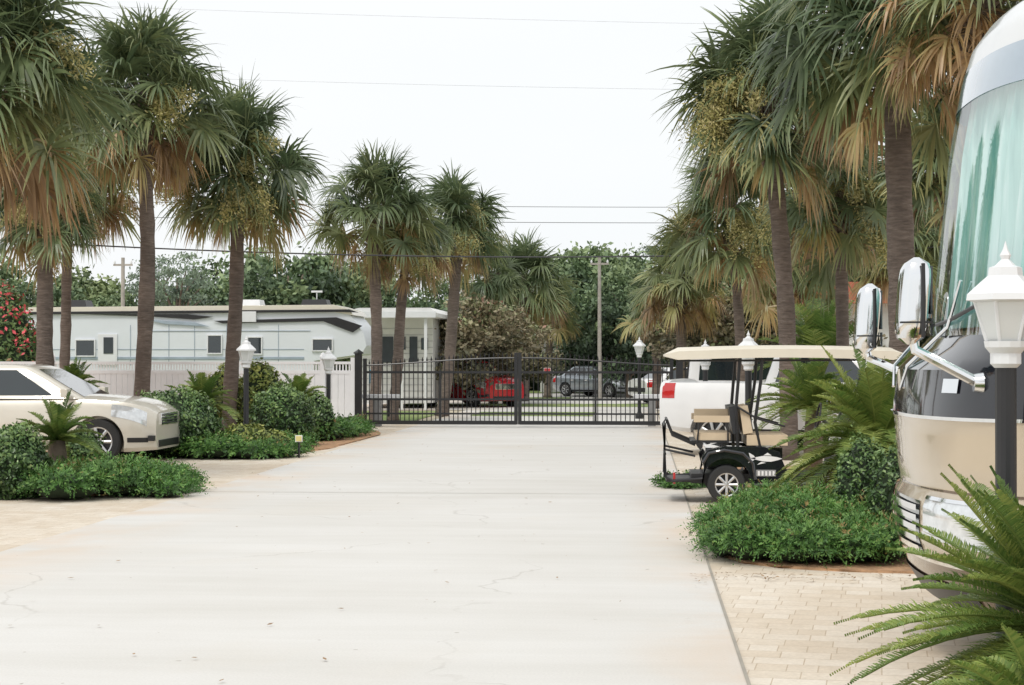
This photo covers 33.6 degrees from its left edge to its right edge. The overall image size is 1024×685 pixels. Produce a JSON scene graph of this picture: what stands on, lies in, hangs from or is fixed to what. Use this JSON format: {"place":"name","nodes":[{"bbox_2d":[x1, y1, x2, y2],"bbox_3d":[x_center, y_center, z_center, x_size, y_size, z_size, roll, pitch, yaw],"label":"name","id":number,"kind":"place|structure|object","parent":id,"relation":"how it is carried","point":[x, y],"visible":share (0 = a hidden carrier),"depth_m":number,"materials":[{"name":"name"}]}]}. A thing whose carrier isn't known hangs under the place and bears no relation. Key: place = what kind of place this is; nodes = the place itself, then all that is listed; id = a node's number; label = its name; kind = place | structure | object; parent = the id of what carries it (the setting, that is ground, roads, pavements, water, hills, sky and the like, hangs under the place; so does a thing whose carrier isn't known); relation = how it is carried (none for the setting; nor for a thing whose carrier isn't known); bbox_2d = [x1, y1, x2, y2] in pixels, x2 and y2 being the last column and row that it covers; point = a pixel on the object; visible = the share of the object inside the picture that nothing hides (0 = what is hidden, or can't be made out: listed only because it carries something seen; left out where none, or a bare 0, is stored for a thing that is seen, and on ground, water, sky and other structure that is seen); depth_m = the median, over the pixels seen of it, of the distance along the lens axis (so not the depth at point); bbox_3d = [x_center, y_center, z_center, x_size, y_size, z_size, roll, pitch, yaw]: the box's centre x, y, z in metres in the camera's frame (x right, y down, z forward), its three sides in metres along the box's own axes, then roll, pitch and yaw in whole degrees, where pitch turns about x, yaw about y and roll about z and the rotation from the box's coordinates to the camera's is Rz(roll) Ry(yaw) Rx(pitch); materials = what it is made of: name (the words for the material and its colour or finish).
{"place":"outdoors","nodes":[
{"label":"outdoors","id":0,"kind":"place"},
{"bbox_2d":[0,424,418,551],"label":"paver driveway","id":1,"kind":"structure","parent":0,"point":[23,521],"depth_m":20.86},
{"bbox_2d":[32,493,133,496],"bbox_3d":[-12.464,2.014,24.424,15.502,0.025,4.344,0,-1,4],"label":"planting bed","id":2,"kind":"object","parent":1,"relation":"on","point":[95,494],"visible":0.04,"depth_m":22.20,"materials":[{"name":"soil"}]},
{"bbox_2d":[0,419,54,499],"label":"clipped hedge","id":3,"kind":"object","parent":2,"relation":"on","point":[22,449],"visible":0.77,"depth_m":21.51,"materials":[{"name":"green plant"}]},
{"bbox_2d":[14,388,108,470],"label":"sago palm","id":4,"kind":"object","parent":2,"relation":"on","point":[59,432],"visible":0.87,"depth_m":22.91,"materials":[{"name":"green plant"}]},
{"bbox_2d":[0,0,151,253],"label":"cabbage palm tree","id":5,"kind":"object","parent":2,"relation":"on","point":[43,71],"visible":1,"depth_m":23.73,"materials":[{"name":"green plant"}]},
{"bbox_2d":[65,424,104,462],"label":"clipped hedge","id":6,"kind":"object","parent":2,"relation":"on","point":[76,449],"visible":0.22,"depth_m":24.74,"materials":[{"name":"green plant"}]},
{"bbox_2d":[10,451,213,500],"bbox_3d":[-5.277,1.719,22.953,2.559,0.583,4.224,0,-1,-5],"label":"juniper groundcover","id":7,"kind":"object","parent":2,"relation":"on","point":[74,478],"visible":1,"depth_m":21.72,"materials":[{"name":"green plant"}]},
{"bbox_2d":[0,364,179,458],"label":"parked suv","id":8,"kind":"object","parent":1,"relation":"on","point":[127,424],"visible":0.77,"depth_m":28.78,"materials":[{"name":"paint"}]},
{"bbox_2d":[46,430,379,456],"bbox_3d":[-11.248,2.129,37.416,16.018,0.025,13.015,0,-1,4],"label":"planting bed","id":9,"kind":"object","parent":1,"relation":"on","point":[329,444],"visible":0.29,"depth_m":36.09,"materials":[{"name":"soil"}]},
{"bbox_2d":[0,124,116,365],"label":"cabbage palm tree","id":10,"kind":"object","parent":9,"relation":"on","point":[46,261],"visible":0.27,"depth_m":32.84,"materials":[{"name":"green plant"}]},
{"bbox_2d":[0,117,139,369],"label":"cabbage palm tree","id":11,"kind":"object","parent":9,"relation":"on","point":[123,205],"visible":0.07,"depth_m":41.01,"materials":[{"name":"green plant"}]},
{"bbox_2d":[63,357,107,387],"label":"sago palm","id":12,"kind":"object","parent":9,"relation":"on","point":[74,369],"visible":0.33,"depth_m":39.88,"materials":[{"name":"green plant"}]},
{"bbox_2d":[53,0,254,395],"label":"cabbage palm tree","id":13,"kind":"object","parent":9,"relation":"on","point":[153,52],"visible":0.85,"depth_m":34.65,"materials":[{"name":"green plant"}]},
{"bbox_2d":[0,352,354,417],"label":"white vinyl fence","id":14,"kind":"object","parent":9,"relation":"on","point":[120,381],"visible":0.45,"depth_m":44.37,"materials":[{"name":"white plastic"}]},
{"bbox_2d":[136,384,225,458],"bbox_3d":[-6.249,1.448,30.884,2.176,1.368,1.948,0,-1,4],"label":"clipped hedge","id":15,"kind":"object","parent":9,"relation":"on","point":[196,419],"visible":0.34,"depth_m":30.50,"materials":[{"name":"green plant"}]},
{"bbox_2d":[165,370,242,425],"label":"sago palm","id":16,"kind":"object","parent":9,"relation":"on","point":[202,383],"visible":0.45,"depth_m":32.87,"materials":[{"name":"green plant"}]},
{"bbox_2d":[153,58,332,429],"bbox_3d":[-6.094,-2.118,37.940,4.311,8.524,4.054,0,-1,4],"label":"cabbage palm tree","id":17,"kind":"object","parent":9,"relation":"on","point":[248,204],"visible":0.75,"depth_m":37.50,"materials":[{"name":"green plant"}]},
{"bbox_2d":[207,357,281,432],"bbox_3d":[-6.082,1.279,38.761,2.114,1.897,1.178,0,-1,34],"label":"flowering shrub","id":18,"kind":"object","parent":9,"relation":"on","point":[262,377],"visible":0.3,"depth_m":38.30,"materials":[{"name":"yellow plant"}]},
{"bbox_2d":[236,336,255,424],"bbox_3d":[-5.009,0.973,31.994,0.380,2.220,0.329,0,-1,4],"label":"street lamp","id":19,"kind":"object","parent":9,"relation":"on","point":[246,349],"visible":0.85,"depth_m":31.95,"materials":[{"name":"black metal"}]},
{"bbox_2d":[169,428,323,459],"bbox_3d":[-4.349,1.829,32.440,2.403,0.533,5.916,0,-1,17],"label":"juniper groundcover","id":20,"kind":"object","parent":9,"relation":"on","point":[209,445],"visible":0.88,"depth_m":30.15,"materials":[{"name":"green plant"}]},
{"bbox_2d":[220,422,291,456],"bbox_3d":[-4.750,1.797,31.224,1.423,0.660,1.185,0,-1,4],"label":"yellow shrub","id":21,"kind":"object","parent":9,"relation":"on","point":[253,431],"visible":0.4,"depth_m":31.06,"materials":[{"name":"green plant"}]},
{"bbox_2d":[249,379,318,434],"bbox_3d":[-4.694,1.454,34.529,1.490,1.415,1.472,0,-1,-24],"label":"clipped hedge","id":22,"kind":"object","parent":9,"relation":"on","point":[282,408],"visible":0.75,"depth_m":34.09,"materials":[{"name":"green plant"}]},
{"bbox_2d":[279,372,340,425],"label":"sago palm","id":23,"kind":"object","parent":9,"relation":"on","point":[301,382],"visible":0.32,"depth_m":36.89,"materials":[{"name":"green plant"}]},
{"bbox_2d":[305,391,335,440],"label":"clipped hedge","id":24,"kind":"object","parent":9,"relation":"on","point":[322,413],"visible":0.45,"depth_m":36.28,"materials":[{"name":"green plant"}]},
{"bbox_2d":[320,346,336,404],"bbox_3d":[-4.107,1.111,37.993,0.380,2.050,0.329,0,-1,4],"label":"street lamp","id":25,"kind":"object","parent":9,"relation":"on","point":[328,358],"visible":0.78,"depth_m":37.94,"materials":[{"name":"white metal"}]},
{"bbox_2d":[308,412,377,440],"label":"juniper groundcover","id":26,"kind":"object","parent":9,"relation":"on","point":[354,425],"visible":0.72,"depth_m":37.18,"materials":[{"name":"green plant"}]},
{"bbox_2d":[354,349,362,415],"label":"gate post","id":27,"kind":"object","parent":1,"relation":"on","point":[358,353],"visible":0.71,"depth_m":43.97,"materials":[{"name":"black metal"}]},
{"bbox_2d":[363,352,672,424],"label":"iron double gate","id":28,"kind":"structure","parent":27,"relation":"attached to","point":[517,399],"depth_m":43.71,"materials":[{"name":"black metal"}]},
{"bbox_2d":[294,137,446,419],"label":"cabbage palm tree","id":29,"kind":"object","parent":1,"relation":"on","point":[381,185],"visible":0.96,"depth_m":45.52,"materials":[{"name":"green plant"}]},
{"bbox_2d":[201,241,383,307],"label":"oak tree","id":30,"kind":"object","parent":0,"point":[325,280],"visible":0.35,"depth_m":75.38,"materials":[{"name":"green plant"}]},
{"bbox_2d":[0,410,746,684],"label":"concrete road","id":31,"kind":"structure","parent":0,"point":[461,510],"depth_m":13.89,"materials":[{"name":"beige concrete"}]},
{"bbox_2d":[201,438,750,684],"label":"road expansion joint","id":32,"kind":"object","parent":31,"relation":"on","point":[732,635],"visible":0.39,"depth_m":12.50,"materials":[{"name":"grey concrete"}]},
{"bbox_2d":[633,337,645,418],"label":"street lamp","id":33,"kind":"object","parent":31,"relation":"on","point":[639,345],"visible":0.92,"depth_m":49.95,"materials":[{"name":"white metal"}]},
{"bbox_2d":[344,411,434,419],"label":"lawn","id":34,"kind":"structure","parent":0,"point":[416,416],"depth_m":52.84,"materials":[{"name":"green plant"}]},
{"bbox_2d":[26,291,370,374],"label":"travel trailer","id":35,"kind":"object","parent":34,"relation":"on","point":[309,330],"visible":0.4,"depth_m":51.78,"materials":[{"name":"beige paint"}]},
{"bbox_2d":[350,178,462,419],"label":"cabbage palm tree","id":36,"kind":"object","parent":34,"relation":"on","point":[424,276],"visible":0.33,"depth_m":47.41,"materials":[{"name":"green plant"}]},
{"bbox_2d":[1,240,944,257],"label":"power line","id":37,"kind":"object","parent":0,"point":[420,255],"visible":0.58,"depth_m":40.99,"materials":[{"name":"metal"}]},
{"bbox_2d":[344,390,624,392],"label":"lawn","id":38,"kind":"structure","parent":0,"point":[531,391],"depth_m":87.59,"materials":[{"name":"green plant"}]},
{"bbox_2d":[28,264,135,305],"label":"oak tree","id":39,"kind":"object","parent":38,"relation":"on","point":[102,287],"visible":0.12,"depth_m":86.70,"materials":[{"name":"green plant"}]},
{"bbox_2d":[409,274,469,314],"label":"oak tree","id":40,"kind":"object","parent":38,"relation":"on","point":[445,292],"visible":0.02,"depth_m":95.06,"materials":[{"name":"green plant"}]},
{"bbox_2d":[434,290,541,394],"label":"crape myrtle tree","id":41,"kind":"object","parent":38,"relation":"on","point":[491,328],"visible":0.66,"depth_m":61.07,"materials":[{"name":"brown plant"}]},
{"bbox_2d":[527,248,591,392],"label":"oak tree","id":42,"kind":"object","parent":38,"relation":"on","point":[559,349],"visible":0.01,"depth_m":84.92,"materials":[{"name":"green plant"}]},
{"bbox_2d":[344,393,659,409],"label":"cross street","id":43,"kind":"structure","parent":0,"point":[385,406],"depth_m":63.78,"materials":[{"name":"grey asphalt"}]},
{"bbox_2d":[0,252,36,308],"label":"oak tree","id":44,"kind":"object","parent":43,"relation":"on","point":[12,280],"visible":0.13,"depth_m":80.15,"materials":[{"name":"green plant"}]},
{"bbox_2d":[5,271,95,306],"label":"oak tree","id":45,"kind":"object","parent":43,"relation":"on","point":[33,299],"visible":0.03,"depth_m":83.47,"materials":[{"name":"green plant"}]},
{"bbox_2d":[92,289,137,306],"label":"oak tree","id":46,"kind":"object","parent":43,"relation":"on","point":[109,301],"visible":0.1,"depth_m":83.43,"materials":[{"name":"green plant"}]},
{"bbox_2d":[113,258,132,306],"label":"utility pole","id":47,"kind":"object","parent":43,"relation":"on","point":[122,264],"visible":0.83,"depth_m":69.97,"materials":[{"name":"grey wood"}]},
{"bbox_2d":[118,254,183,305],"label":"pine tree","id":48,"kind":"object","parent":43,"relation":"on","point":[132,289],"visible":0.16,"depth_m":79.53,"materials":[{"name":"green plant"}]},
{"bbox_2d":[125,251,228,305],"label":"pine tree","id":49,"kind":"object","parent":43,"relation":"on","point":[178,297],"visible":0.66,"depth_m":71.50,"materials":[{"name":"green plant"}]},
{"bbox_2d":[155,252,276,305],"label":"oak tree","id":50,"kind":"object","parent":43,"relation":"on","point":[214,273],"visible":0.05,"depth_m":77.61,"materials":[{"name":"green plant"}]},
{"bbox_2d":[272,259,396,389],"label":"oak tree","id":51,"kind":"object","parent":43,"relation":"on","point":[347,285],"visible":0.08,"depth_m":79.25,"materials":[{"name":"green plant"}]},
{"bbox_2d":[350,277,447,357],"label":"oak tree","id":52,"kind":"object","parent":43,"relation":"on","point":[392,302],"visible":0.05,"depth_m":79.33,"materials":[{"name":"green plant"}]},
{"bbox_2d":[427,361,525,406],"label":"red suv","id":53,"kind":"object","parent":43,"relation":"on","point":[457,391],"visible":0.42,"depth_m":61.51,"materials":[{"name":"paint"}]},
{"bbox_2d":[480,224,583,397],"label":"cabbage palm tree","id":54,"kind":"object","parent":43,"relation":"on","point":[546,305],"visible":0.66,"depth_m":69.30,"materials":[{"name":"green plant"}]},
{"bbox_2d":[516,273,583,397],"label":"cabbage palm tree","id":55,"kind":"object","parent":43,"relation":"on","point":[570,327],"visible":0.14,"depth_m":75.81,"materials":[{"name":"green plant"}]},
{"bbox_2d":[535,241,643,374],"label":"oak tree","id":56,"kind":"object","parent":43,"relation":"on","point":[583,267],"visible":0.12,"depth_m":83.00,"materials":[{"name":"green plant"}]},
{"bbox_2d":[552,366,633,396],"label":"silver sedan","id":57,"kind":"object","parent":43,"relation":"on","point":[584,384],"visible":0.46,"depth_m":78.04,"materials":[{"name":"paint"}]},
{"bbox_2d":[590,257,608,398],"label":"utility pole","id":58,"kind":"object","parent":43,"relation":"on","point":[599,342],"visible":0.94,"depth_m":73.94,"materials":[{"name":"grey wood"}]},
{"bbox_2d":[553,254,675,377],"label":"oak tree","id":59,"kind":"object","parent":43,"relation":"on","point":[570,344],"visible":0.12,"depth_m":79.33,"materials":[{"name":"green plant"}]},
{"bbox_2d":[571,257,670,397],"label":"oak tree","id":60,"kind":"object","parent":43,"relation":"on","point":[613,309],"visible":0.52,"depth_m":75.39,"materials":[{"name":"green plant"}]},
{"bbox_2d":[614,270,672,408],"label":"cabbage palm tree","id":61,"kind":"object","parent":43,"relation":"on","point":[631,320],"visible":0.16,"depth_m":59.85,"materials":[{"name":"green plant"}]},
{"bbox_2d":[628,367,686,402],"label":"white sedan","id":62,"kind":"object","parent":43,"relation":"on","point":[631,387],"visible":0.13,"depth_m":65.89,"materials":[{"name":"paint"}]},
{"bbox_2d":[344,393,659,420],"bbox_3d":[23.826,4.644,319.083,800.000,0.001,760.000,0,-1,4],"label":"ground","id":63,"kind":"structure","parent":0,"point":[437,417],"depth_m":57.26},
{"bbox_2d":[0,279,36,361],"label":"red flower shrub","id":64,"kind":"object","parent":63,"relation":"on","point":[18,341],"visible":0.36,"depth_m":46.50,"materials":[{"name":"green plant"}]},
{"bbox_2d":[355,308,446,409],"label":"mobile home","id":65,"kind":"object","parent":63,"relation":"on","point":[421,337],"visible":0.49,"depth_m":59.84,"materials":[{"name":"white plastic"}]},
{"bbox_2d":[413,160,514,416],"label":"cabbage palm tree","id":66,"kind":"object","parent":63,"relation":"on","point":[475,227],"visible":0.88,"depth_m":51.68,"materials":[{"name":"green plant"}]},
{"bbox_2d":[0,0,1009,305],"label":"sky","id":67,"kind":"structure","parent":0,"point":[589,150],"materials":[{"name":"white"}]},
{"bbox_2d":[399,403,647,406],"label":"lawn","id":68,"kind":"structure","parent":0,"point":[549,405],"depth_m":63.57,"materials":[{"name":"green plant"}]},
{"bbox_2d":[458,242,529,403],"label":"cabbage palm tree","id":69,"kind":"object","parent":68,"relation":"on","point":[505,282],"visible":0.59,"depth_m":65.37,"materials":[{"name":"green plant"}]},
{"bbox_2d":[467,307,576,403],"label":"crape myrtle tree","id":70,"kind":"object","parent":68,"relation":"on","point":[540,331],"visible":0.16,"depth_m":65.64,"materials":[{"name":"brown plant"}]},
{"bbox_2d":[666,428,1018,684],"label":"paver driveway","id":71,"kind":"structure","parent":0,"point":[786,630],"depth_m":11.71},
{"bbox_2d":[648,467,705,488],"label":"juniper groundcover","id":72,"kind":"object","parent":71,"relation":"on","point":[661,481],"visible":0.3,"depth_m":23.32,"materials":[{"name":"green plant"}]},
{"bbox_2d":[646,146,811,380],"bbox_3d":[4.957,-1.388,37.996,3.393,7.058,3.479,0,-1,-37],"label":"cabbage palm tree","id":73,"kind":"object","parent":71,"relation":"on","point":[738,227],"visible":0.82,"depth_m":37.37,"materials":[{"name":"green plant"}]},
{"bbox_2d":[686,358,772,380],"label":"white van","id":74,"kind":"object","parent":71,"relation":"on","point":[720,371],"visible":0.02,"depth_m":40.06,"materials":[{"name":"paint"}]},
{"bbox_2d":[646,0,881,459],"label":"cabbage palm tree","id":75,"kind":"object","parent":71,"relation":"on","point":[725,104],"visible":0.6,"depth_m":29.59,"materials":[{"name":"green plant"}]},
{"bbox_2d":[701,466,829,488],"bbox_3d":[6.863,2.023,25.461,8.213,0.025,5.083,0,-1,4],"label":"planting bed","id":76,"kind":"object","parent":71,"relation":"on","point":[762,488],"visible":0.05,"depth_m":27.31,"materials":[{"name":"soil"}]},
{"bbox_2d":[738,330,757,468],"bbox_3d":[3.620,0.920,25.994,0.380,2.220,0.329,0,-1,4],"label":"street lamp","id":77,"kind":"object","parent":76,"relation":"on","point":[748,365],"visible":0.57,"depth_m":25.95,"materials":[{"name":"white metal"}]},
{"bbox_2d":[745,342,851,469],"bbox_3d":[4.406,1.005,25.040,2.059,2.034,2.152,0,-1,4],"label":"sago palm","id":78,"kind":"object","parent":76,"relation":"on","point":[807,402],"visible":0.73,"depth_m":24.85,"materials":[{"name":"green plant"}]},
{"bbox_2d":[740,0,1011,373],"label":"cabbage palm tree","id":79,"kind":"object","parent":76,"relation":"on","point":[840,90],"visible":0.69,"depth_m":22.78,"materials":[{"name":"green plant"}]},
{"bbox_2d":[659,358,887,449],"bbox_3d":[5.680,1.126,31.217,5.664,1.900,2.300,0,-1,24],"label":"white pickup truck","id":80,"kind":"object","parent":71,"relation":"on","point":[681,399],"visible":0.12,"depth_m":31.11,"materials":[{"name":"paint"}]},
{"bbox_2d":[662,345,901,500],"bbox_3d":[3.393,1.012,21.428,2.979,1.955,1.240,0,-1,4],"label":"golf cart","id":81,"kind":"object","parent":71,"relation":"on","point":[722,457],"visible":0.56,"depth_m":20.92,"materials":[{"name":"plastic"}]},
{"bbox_2d":[720,221,855,344],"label":"cabbage palm tree","id":82,"kind":"object","parent":71,"relation":"on","point":[767,312],"visible":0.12,"depth_m":43.52,"materials":[{"name":"green plant"}]},
{"bbox_2d":[752,295,856,372],"bbox_3d":[6.388,0.516,35.966,2.898,3.205,2.938,0,-1,-34],"label":"young palm","id":83,"kind":"object","parent":71,"relation":"on","point":[815,327],"visible":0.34,"depth_m":35.59,"materials":[{"name":"green plant"}]},
{"bbox_2d":[725,554,914,573],"bbox_3d":[6.123,1.944,16.547,8.351,0.025,5.274,0,-1,4],"label":"planting bed","id":84,"kind":"object","parent":71,"relation":"on","point":[896,566],"visible":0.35,"depth_m":14.57,"materials":[{"name":"soil"}]},
{"bbox_2d":[678,477,905,568],"bbox_3d":[2.732,1.622,16.615,2.285,0.672,4.691,0,-1,4],"label":"fern groundcover","id":85,"kind":"object","parent":84,"relation":"on","point":[753,523],"visible":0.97,"depth_m":14.85,"materials":[{"name":"green plant"}]},
{"bbox_2d":[769,343,918,497],"bbox_3d":[3.640,1.267,16.896,2.566,2.526,2.474,0,-1,-32],"label":"sago palm","id":86,"kind":"object","parent":84,"relation":"on","point":[867,409],"visible":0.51,"depth_m":16.68,"materials":[{"name":"green plant"}]},
{"bbox_2d":[828,424,906,556],"bbox_3d":[3.372,1.374,15.530,0.680,1.229,1.189,0,-1,-20],"label":"boxwood shrub","id":87,"kind":"object","parent":84,"relation":"on","point":[870,472],"visible":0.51,"depth_m":15.56,"materials":[{"name":"green plant"}]},
{"bbox_2d":[751,116,931,345],"bbox_3d":[6.444,-1.412,32.984,3.633,7.025,3.538,0,-1,4],"label":"cabbage palm tree","id":88,"kind":"object","parent":71,"relation":"on","point":[842,241],"visible":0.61,"depth_m":32.32,"materials":[{"name":"green plant"}]},
{"bbox_2d":[792,361,890,452],"bbox_3d":[4.808,1.024,23.000,2.121,1.960,1.917,0,-1,4],"label":"sago palm","id":89,"kind":"object","parent":71,"relation":"on","point":[851,382],"visible":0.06,"depth_m":23.07,"materials":[{"name":"green plant"}]},
{"bbox_2d":[849,189,947,324],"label":"cabbage palm tree","id":90,"kind":"object","parent":71,"relation":"on","point":[934,257],"visible":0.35,"depth_m":41.40,"materials":[{"name":"green plant"}]},
{"bbox_2d":[858,77,970,335],"bbox_3d":[7.164,-1.307,28.125,2.735,6.773,2.678,0,-1,-11],"label":"cabbage palm tree","id":91,"kind":"object","parent":71,"relation":"on","point":[946,213],"visible":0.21,"depth_m":27.56,"materials":[{"name":"green plant"}]},
{"bbox_2d":[853,0,1022,131],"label":"cabbage palm tree","id":92,"kind":"object","parent":71,"relation":"on","point":[968,24],"visible":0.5,"depth_m":20.41,"materials":[{"name":"green plant"}]},
{"bbox_2d":[853,0,1023,612],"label":"motorhome","id":93,"kind":"object","parent":71,"relation":"on","point":[943,410],"visible":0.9,"depth_m":9.86,"materials":[{"name":"brown paint"}]},
{"bbox_2d":[928,622,1023,684],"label":"sago palm","id":94,"kind":"object","parent":71,"relation":"on","point":[1007,671],"visible":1,"depth_m":6.58,"materials":[{"name":"green plant"}]},
{"bbox_2d":[966,241,1023,638],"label":"street lamp","id":95,"kind":"object","parent":71,"relation":"on","point":[995,296],"visible":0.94,"depth_m":8.25,"materials":[{"name":"white metal"}]},
{"bbox_3d":[5.905,1.850,5.944,7.248,0.025,4.767,0,-1,4],"label":"planting bed","id":96,"kind":"object","parent":71,"relation":"on","visible":0},
{"bbox_2d":[829,464,1023,684],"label":"sago palm","id":97,"kind":"object","parent":96,"relation":"on","point":[1004,572],"visible":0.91,"depth_m":7.39,"materials":[{"name":"green plant"}]},
{"label":"lawn","id":98,"kind":"structure","parent":0,"visible":0},
{"bbox_2d":[628,219,732,377],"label":"cabbage palm tree","id":99,"kind":"object","parent":98,"relation":"on","point":[663,288],"visible":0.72,"depth_m":51.60,"materials":[{"name":"green plant"}]},
{"bbox_2d":[637,282,778,379],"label":"bare shrub","id":100,"kind":"object","parent":98,"relation":"on","point":[724,335],"visible":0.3,"depth_m":54.99,"materials":[{"name":"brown plant"}]},
{"bbox_2d":[802,282,918,346],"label":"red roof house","id":101,"kind":"structure","parent":98,"relation":"on","point":[885,330],"depth_m":48.47,"materials":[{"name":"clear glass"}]},
{"bbox_2d":[849,174,972,346],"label":"oak tree","id":102,"kind":"object","parent":98,"relation":"on","point":[937,330],"visible":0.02,"depth_m":48.59,"materials":[{"name":"green plant"}]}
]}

